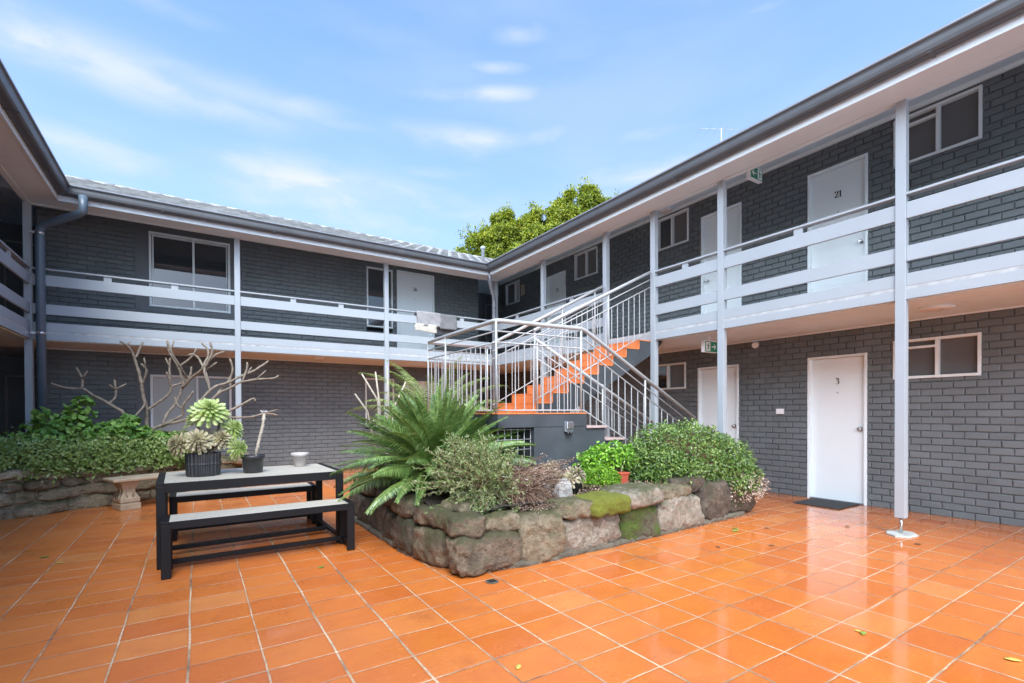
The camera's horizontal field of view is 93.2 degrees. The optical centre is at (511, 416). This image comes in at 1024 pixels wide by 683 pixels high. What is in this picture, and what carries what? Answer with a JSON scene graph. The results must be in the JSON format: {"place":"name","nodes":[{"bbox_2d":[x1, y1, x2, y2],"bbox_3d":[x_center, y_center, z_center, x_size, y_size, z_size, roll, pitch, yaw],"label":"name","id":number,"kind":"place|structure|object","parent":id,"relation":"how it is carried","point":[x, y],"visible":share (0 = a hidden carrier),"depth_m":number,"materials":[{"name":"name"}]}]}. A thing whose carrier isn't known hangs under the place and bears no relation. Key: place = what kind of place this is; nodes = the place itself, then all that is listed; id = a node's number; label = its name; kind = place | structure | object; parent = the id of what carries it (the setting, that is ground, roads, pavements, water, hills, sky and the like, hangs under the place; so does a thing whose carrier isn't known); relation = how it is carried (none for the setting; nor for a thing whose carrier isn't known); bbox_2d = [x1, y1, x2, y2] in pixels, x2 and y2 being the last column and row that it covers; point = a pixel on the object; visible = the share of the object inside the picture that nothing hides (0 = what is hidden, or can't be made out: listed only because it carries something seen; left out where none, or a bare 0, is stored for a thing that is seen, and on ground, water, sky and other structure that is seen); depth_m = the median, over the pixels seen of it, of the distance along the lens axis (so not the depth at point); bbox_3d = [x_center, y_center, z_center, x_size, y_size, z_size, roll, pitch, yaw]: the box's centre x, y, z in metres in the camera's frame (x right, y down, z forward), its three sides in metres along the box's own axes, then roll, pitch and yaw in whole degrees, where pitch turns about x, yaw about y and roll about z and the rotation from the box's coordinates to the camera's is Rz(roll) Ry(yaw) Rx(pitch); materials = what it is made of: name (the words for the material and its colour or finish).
{"place":"outdoors","nodes":[
{"label":"outdoors","id":0,"kind":"place"},
{"bbox_2d":[0,0,991,250],"label":"sky","id":1,"kind":"structure","parent":0,"point":[411,121],"materials":[{"name":"blue"}]},
{"bbox_2d":[0,468,1023,682],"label":"patio","id":2,"kind":"structure","parent":0,"point":[807,594],"depth_m":3.19,"materials":[{"name":"tile"}]},
{"bbox_2d":[0,451,248,520],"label":"stone planter","id":3,"kind":"object","parent":2,"relation":"on","point":[22,498],"visible":0.47,"depth_m":6.35,"materials":[{"name":"stone"}]},
{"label":"planter soil","id":4,"kind":"structure","parent":3,"relation":"in","visible":0},
{"bbox_2d":[0,395,97,449],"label":"geranium plant","id":5,"kind":"object","parent":4,"relation":"on","point":[57,427],"visible":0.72,"depth_m":6.75,"materials":[{"name":"green plant"}]},
{"bbox_2d":[0,429,206,484],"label":"hedge","id":6,"kind":"object","parent":4,"relation":"on","point":[69,456],"visible":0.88,"depth_m":6.56,"materials":[{"name":"green plant"}]},
{"bbox_2d":[86,412,174,443],"bbox_3d":[-5.660,0.366,7.252,1.161,0.857,0.604,-1,1,-33],"label":"geranium plant","id":7,"kind":"object","parent":4,"relation":"on","point":[125,420],"visible":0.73,"depth_m":7.11,"materials":[{"name":"green plant"}]},
{"bbox_2d":[50,340,278,432],"bbox_3d":[-5.236,-0.219,7.597,2.887,2.006,0.635,0,1,-22],"label":"frangipani tree","id":8,"kind":"object","parent":4,"relation":"on","point":[187,380],"visible":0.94,"depth_m":7.61,"materials":[{"name":"grey plant"}]},
{"bbox_2d":[102,470,203,510],"bbox_3d":[-4.995,1.027,6.882,0.400,0.425,1.200,0,1,33],"label":"stone bench","id":9,"kind":"object","parent":2,"relation":"on","point":[125,497],"visible":0.57,"depth_m":6.48,"materials":[{"name":"stone"}]},
{"bbox_2d":[169,482,315,540],"bbox_3d":[-2.931,1.021,5.366,1.400,0.446,0.330,-1,1,-33],"label":"bench","id":10,"kind":"object","parent":2,"relation":"on","point":[176,498],"visible":0.78,"depth_m":5.27,"materials":[{"name":"grey wood"}]},
{"bbox_2d":[156,463,342,569],"bbox_3d":[-2.541,0.893,4.747,1.500,0.711,0.900,-1,1,-35],"label":"picnic table","id":11,"kind":"object","parent":2,"relation":"on","point":[172,482],"visible":0.82,"depth_m":4.52,"materials":[{"name":"black metal"}]},
{"bbox_2d":[167,398,247,476],"bbox_3d":[-2.808,0.183,4.482,0.630,0.714,0.392,-1,1,-33],"label":"potted succulent","id":12,"kind":"object","parent":11,"relation":"on","point":[202,461],"visible":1,"depth_m":4.40,"materials":[{"name":"green plant"}]},
{"bbox_2d":[241,410,267,472],"bbox_3d":[-2.497,0.237,4.674,0.215,0.601,0.208,0,1,9],"label":"potted cutting","id":13,"kind":"object","parent":11,"relation":"on","point":[252,463],"visible":0.99,"depth_m":4.63,"materials":[{"name":"black plastic"}]},
{"bbox_2d":[291,452,308,465],"bbox_3d":[-2.287,0.460,5.221,0.180,0.142,0.180,-1,1,-33],"label":"flower pot","id":14,"kind":"object","parent":11,"relation":"on","point":[299,458],"visible":1,"depth_m":5.17,"materials":[{"name":"white ceramic"}]},
{"bbox_2d":[0,175,513,468],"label":"motel wing","id":15,"kind":"structure","parent":2,"relation":"on","point":[289,300],"depth_m":9.62,"materials":[{"name":"grey brick"}]},
{"bbox_2d":[3,239,34,307],"bbox_3d":[-9.719,-2.406,9.821,0.800,2.180,0.127,-1,1,-33],"label":"door","id":16,"kind":"structure","parent":15,"relation":"in","point":[5,301],"depth_m":9.57,"materials":[{"name":"grey paint"}]},
{"bbox_2d":[5,375,35,437],"bbox_3d":[-9.707,0.204,9.845,0.800,2.060,0.127,-1,1,-33],"label":"door","id":17,"kind":"structure","parent":15,"relation":"in","point":[6,376],"depth_m":9.59,"materials":[{"name":"grey paint"}]},
{"bbox_2d":[148,231,230,313],"bbox_3d":[-6.265,-2.781,9.461,1.320,1.405,0.098,-1,1,-33],"label":"window","id":18,"kind":"structure","parent":15,"relation":"in","point":[176,259],"depth_m":9.45,"materials":[{"name":"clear glass"}]},
{"bbox_2d":[150,374,231,445],"bbox_3d":[-6.253,-0.098,9.485,1.320,1.400,0.098,-1,1,-33],"label":"window","id":19,"kind":"structure","parent":15,"relation":"in","point":[159,384],"depth_m":9.40,"materials":[{"name":"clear glass"}]},
{"bbox_2d":[366,266,392,328],"bbox_3d":[-3.144,-2.811,11.494,0.620,1.400,0.098,-1,1,-33],"label":"window","id":20,"kind":"structure","parent":15,"relation":"in","point":[374,276],"depth_m":11.48,"materials":[{"name":"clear glass"}]},
{"bbox_2d":[365,378,393,426],"bbox_3d":[-3.146,-0.331,11.509,0.690,1.140,0.098,-1,1,-33],"label":"window","id":21,"kind":"structure","parent":15,"relation":"in","point":[369,395],"depth_m":11.47,"materials":[{"name":"clear glass"}]},
{"bbox_2d":[396,270,434,349],"bbox_3d":[-2.395,-2.456,12.003,0.974,2.175,0.127,-1,1,-33],"label":"door","id":22,"kind":"structure","parent":15,"relation":"in","point":[415,291],"depth_m":11.97,"materials":[{"name":"white paint"}]},
{"bbox_2d":[404,381,434,400],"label":"door","id":23,"kind":"structure","parent":15,"relation":"in","point":[421,383],"depth_m":12.10,"materials":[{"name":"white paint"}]},
{"bbox_2d":[414,323,436,333],"bbox_3d":[-1.905,-1.955,10.732,0.540,0.188,0.012,-1,1,-33],"label":"cloth","id":24,"kind":"object","parent":15,"relation":"hanging from","point":[429,328],"visible":1,"depth_m":10.74,"materials":[{"name":"white fabric"}]},
{"bbox_2d":[414,311,441,327],"bbox_3d":[-1.867,-2.174,10.822,0.610,0.334,0.134,-1,1,-33],"label":"towel","id":25,"kind":"object","parent":15,"relation":"hanging from","point":[427,318],"visible":0.97,"depth_m":10.76,"materials":[{"name":"white fabric"}]},
{"bbox_2d":[438,314,456,334],"bbox_3d":[-1.474,-2.099,11.077,0.424,0.466,0.136,-1,1,-33],"label":"towel","id":26,"kind":"object","parent":15,"relation":"hanging from","point":[448,324],"visible":0.85,"depth_m":11.05,"materials":[{"name":"white fabric"}]},
{"bbox_2d":[485,304,498,341],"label":"door","id":27,"kind":"structure","parent":15,"relation":"in","point":[485,304],"depth_m":15.55,"materials":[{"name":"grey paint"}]},
{"bbox_2d":[160,497,354,579],"bbox_3d":[-2.171,1.028,4.255,1.470,0.446,0.330,-1,1,-33],"label":"bench","id":28,"kind":"object","parent":2,"relation":"on","point":[345,507],"visible":0.93,"depth_m":4.17,"materials":[{"name":"black metal"}]},
{"bbox_2d":[349,356,507,421],"bbox_3d":[-1.212,0.135,7.987,2.534,2.163,2.722,-1,1,-33],"label":"feather palm","id":29,"kind":"object","parent":2,"relation":"on","point":[420,394],"visible":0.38,"depth_m":7.82,"materials":[{"name":"green plant"}]},
{"bbox_2d":[485,579,498,583],"bbox_3d":[-0.150,1.242,3.658,0.100,0.007,0.100,-1,1,-33],"label":"floor drain","id":30,"kind":"object","parent":2,"relation":"on","point":[491,581],"visible":1,"depth_m":3.65,"materials":[{"name":"grey metal"}]},
{"bbox_2d":[348,473,755,576],"bbox_3d":[0.478,0.955,6.157,4.468,0.608,3.415,-1,1,-33],"label":"stone planter","id":31,"kind":"object","parent":2,"relation":"on","point":[460,539],"visible":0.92,"depth_m":4.36,"materials":[{"name":"grey stone"}]},
{"bbox_2d":[358,472,650,512],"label":"planter soil","id":32,"kind":"structure","parent":31,"relation":"in","point":[433,498],"depth_m":4.72,"materials":[{"name":"brown soil"}]},
{"bbox_2d":[354,366,405,468],"bbox_3d":[-1.796,0.119,6.659,0.764,1.626,0.155,-1,1,-40],"label":"pruned shrub","id":33,"kind":"object","parent":32,"relation":"on","point":[378,408],"visible":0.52,"depth_m":6.64,"materials":[{"name":"beige plant"}]},
{"bbox_2d":[330,384,535,514],"bbox_3d":[-0.825,0.280,5.231,2.245,1.287,2.277,-1,1,-33],"label":"sago palm","id":34,"kind":"object","parent":32,"relation":"on","point":[415,428],"visible":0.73,"depth_m":4.86,"materials":[{"name":"green plant"}]},
{"bbox_2d":[409,430,580,515],"bbox_3d":[-0.113,0.520,4.423,1.654,0.807,1.057,-1,1,-33],"label":"bush","id":35,"kind":"object","parent":32,"relation":"on","point":[478,483],"visible":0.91,"depth_m":4.22,"materials":[{"name":"green plant"}]},
{"bbox_2d":[537,461,564,490],"bbox_3d":[0.378,0.623,4.789,0.287,0.372,0.280,-1,1,-33],"label":"succulent plant","id":36,"kind":"object","parent":32,"relation":"on","point":[561,475],"visible":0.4,"depth_m":4.76,"materials":[{"name":"brown plant"}]},
{"bbox_2d":[552,478,572,497],"bbox_3d":[0.493,0.713,4.667,0.144,0.223,0.204,0,1,38],"label":"rock","id":37,"kind":"object","parent":32,"relation":"on","point":[567,488],"visible":0.49,"depth_m":4.61,"materials":[{"name":"white stone"}]},
{"bbox_2d":[563,465,585,493],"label":"potted succulent","id":38,"kind":"object","parent":32,"relation":"on","point":[576,486],"visible":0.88,"depth_m":4.74,"materials":[{"name":"plant"}]},
{"bbox_2d":[579,463,621,487],"bbox_3d":[0.983,0.655,5.328,0.536,0.310,0.413,-1,1,-33],"label":"bush","id":39,"kind":"object","parent":32,"relation":"on","point":[606,475],"visible":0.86,"depth_m":5.24,"materials":[{"name":"green plant"}]},
{"bbox_2d":[572,439,642,482],"bbox_3d":[1.206,0.532,5.661,1.145,0.554,0.544,-1,1,-33],"label":"bush","id":40,"kind":"object","parent":32,"relation":"on","point":[596,453],"visible":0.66,"depth_m":5.47,"materials":[{"name":"green plant"}]},
{"bbox_2d":[513,475,710,502],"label":"mulch","id":41,"kind":"object","parent":32,"relation":"on","point":[638,480],"visible":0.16,"depth_m":5.06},
{"bbox_2d":[614,450,634,483],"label":"potted plant","id":42,"kind":"object","parent":32,"relation":"on","point":[625,476],"visible":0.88,"depth_m":5.40,"materials":[{"name":"green plant"}]},
{"bbox_2d":[620,417,771,505],"bbox_3d":[2.145,0.550,6.073,2.108,1.083,1.181,0,1,-23],"label":"bush","id":43,"kind":"object","parent":32,"relation":"on","point":[670,450],"visible":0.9,"depth_m":5.75,"materials":[{"name":"green plant"}]},
{"bbox_2d":[427,271,695,484],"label":"staircase","id":44,"kind":"structure","parent":2,"relation":"on","point":[540,414],"depth_m":6.42,"materials":[{"name":"white metal"}]},
{"bbox_2d":[564,421,573,434],"bbox_3d":[0.659,0.134,5.594,0.120,0.155,0.062,-1,1,-33],"label":"power outlet","id":45,"kind":"object","parent":44,"relation":"attached to","point":[568,427],"visible":1,"depth_m":5.57,"materials":[{"name":"grey paint"}]},
{"bbox_2d":[430,512,800,571],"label":"leaf litter","id":46,"kind":"object","parent":2,"relation":"on","point":[754,513],"visible":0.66,"depth_m":5.48,"materials":[{"name":"brown plant"}]},
{"bbox_2d":[487,0,1023,537],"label":"motel wing","id":47,"kind":"structure","parent":2,"relation":"on","point":[853,232],"depth_m":6.33,"materials":[{"name":"grey brick"}]},
{"bbox_2d":[505,279,519,305],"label":"window","id":48,"kind":"structure","parent":47,"relation":"in","point":[512,290],"depth_m":13.84,"materials":[{"name":"grey glass"}]},
{"bbox_2d":[547,270,565,343],"bbox_3d":[1.141,-2.476,12.133,0.127,2.180,0.750,-1,1,-33],"label":"door","id":49,"kind":"structure","parent":47,"relation":"in","point":[556,283],"depth_m":12.16,"materials":[{"name":"white paint"}]},
{"bbox_2d":[574,246,597,280],"bbox_3d":[1.727,-3.525,11.190,0.098,0.610,0.780,-1,1,-33],"label":"window","id":50,"kind":"structure","parent":47,"relation":"in","point":[585,262],"depth_m":11.18,"materials":[{"name":"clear glass"}]},
{"bbox_2d":[660,207,672,212],"bbox_3d":[2.837,-3.785,8.903,0.220,0.036,0.220,-1,1,-33],"label":"ceiling light","id":51,"kind":"object","parent":47,"relation":"attached to","point":[668,210],"visible":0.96,"depth_m":8.86,"materials":[{"name":"white plastic"}]},
{"bbox_2d":[658,362,686,389],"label":"window","id":52,"kind":"structure","parent":47,"relation":"in","point":[673,375],"depth_m":9.24,"materials":[{"name":"clear glass"}]},
{"bbox_2d":[658,207,688,251],"bbox_3d":[3.053,-3.512,9.154,0.098,0.610,0.720,-1,1,-33],"label":"window","id":53,"kind":"structure","parent":47,"relation":"in","point":[673,229],"depth_m":9.15,"materials":[{"name":"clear glass"}]},
{"bbox_2d":[701,336,716,352],"bbox_3d":[3.009,-1.098,7.382,0.310,0.244,0.070,-1,1,-33],"label":"exit sign","id":54,"kind":"object","parent":47,"relation":"attached to","point":[708,346],"visible":0.92,"depth_m":7.33,"materials":[{"name":"green plastic"}]},
{"bbox_2d":[698,364,738,455],"bbox_3d":[3.596,0.157,8.408,0.127,2.060,0.780,-1,1,-33],"label":"door","id":55,"kind":"structure","parent":47,"relation":"in","point":[707,376],"depth_m":8.46,"materials":[{"name":"white paint"}]},
{"bbox_2d":[697,123,743,140],"bbox_3d":[4.542,-5.646,10.516,0.997,1.220,0.433,0,1,-2],"label":"tv antenna","id":56,"kind":"object","parent":47,"relation":"on","point":[721,129],"visible":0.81,"depth_m":10.50,"materials":[{"name":"grey paint"}]},
{"bbox_2d":[701,202,741,313],"bbox_3d":[3.617,-2.452,8.334,0.127,2.180,0.760,-1,1,-33],"label":"door","id":57,"kind":"structure","parent":47,"relation":"in","point":[734,212],"depth_m":8.40,"materials":[{"name":"white paint"}]},
{"bbox_2d":[746,168,762,183],"bbox_3d":[3.470,-3.501,6.928,0.310,0.255,0.070,-1,1,-33],"label":"exit sign","id":58,"kind":"object","parent":47,"relation":"attached to","point":[755,175],"visible":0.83,"depth_m":6.90,"materials":[{"name":"plastic"}]},
{"bbox_2d":[752,342,759,347],"bbox_3d":[3.891,-1.138,7.706,0.096,0.114,0.178,0,1,44],"label":"spotlight","id":59,"kind":"object","parent":47,"relation":"attached to","point":[755,344],"visible":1,"depth_m":7.65,"materials":[{"name":"white plastic"}]},
{"bbox_2d":[776,409,783,413],"bbox_3d":[4.133,-0.082,7.473,0.024,0.080,0.120,-1,1,-33],"label":"light switch","id":60,"kind":"object","parent":47,"relation":"attached to","point":[779,411],"visible":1,"depth_m":7.47,"materials":[{"name":"white plastic"}]},
{"bbox_2d":[807,353,867,505],"bbox_3d":[4.607,0.167,6.856,0.127,2.060,0.757,-1,1,-33],"label":"door","id":61,"kind":"structure","parent":47,"relation":"in","point":[837,391],"depth_m":6.85,"materials":[{"name":"white paint"}]},
{"bbox_2d":[807,152,868,292],"bbox_3d":[4.597,-2.443,6.831,0.127,2.180,0.762,-1,1,-33],"label":"door","id":62,"kind":"structure","parent":47,"relation":"in","point":[841,187],"depth_m":6.82,"materials":[{"name":"white paint"}]},
{"bbox_2d":[918,304,955,311],"bbox_3d":[4.689,-1.191,5.352,0.320,0.036,0.320,-1,1,-33],"label":"ceiling light","id":63,"kind":"object","parent":47,"relation":"attached to","point":[937,308],"visible":1,"depth_m":5.28,"materials":[{"name":"white plastic"}]},
{"bbox_2d":[893,332,981,379],"bbox_3d":[5.184,-0.725,5.928,0.098,0.495,0.840,-1,1,-33],"label":"window","id":64,"kind":"structure","parent":47,"relation":"in","point":[960,354],"depth_m":5.87,"materials":[{"name":"grey glass"}]},
{"bbox_2d":[893,84,982,168],"bbox_3d":[5.172,-3.492,5.903,0.098,0.610,0.840,-1,1,-33],"label":"window","id":65,"kind":"structure","parent":47,"relation":"in","point":[955,121],"depth_m":5.84,"materials":[{"name":"grey glass"}]},
{"bbox_2d":[793,498,859,509],"bbox_3d":[4.306,1.191,6.645,0.590,0.013,0.580,-1,1,-33],"label":"doormat","id":66,"kind":"object","parent":2,"relation":"on","point":[831,504],"visible":1,"depth_m":6.60,"materials":[{"name":"fabric"}]},
{"bbox_2d":[1004,657,1021,660],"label":"fallen leaf","id":67,"kind":"object","parent":2,"relation":"on","point":[1012,658],"visible":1,"depth_m":2.48,"materials":[{"name":"yellow plant"}]},
{"label":"ground","id":68,"kind":"structure","parent":0,"visible":0},
{"bbox_2d":[0,59,87,432],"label":"motel wing","id":69,"kind":"structure","parent":68,"relation":"on","point":[30,170],"depth_m":6.83,"materials":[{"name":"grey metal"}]},
{"bbox_2d":[452,177,620,258],"bbox_3d":[0.580,-4.534,20.679,8.466,11.266,2.856,0,1,-9],"label":"tree","id":70,"kind":"object","parent":68,"relation":"on","point":[505,231],"visible":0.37,"depth_m":19.97,"materials":[{"name":"green plant"}]}
]}

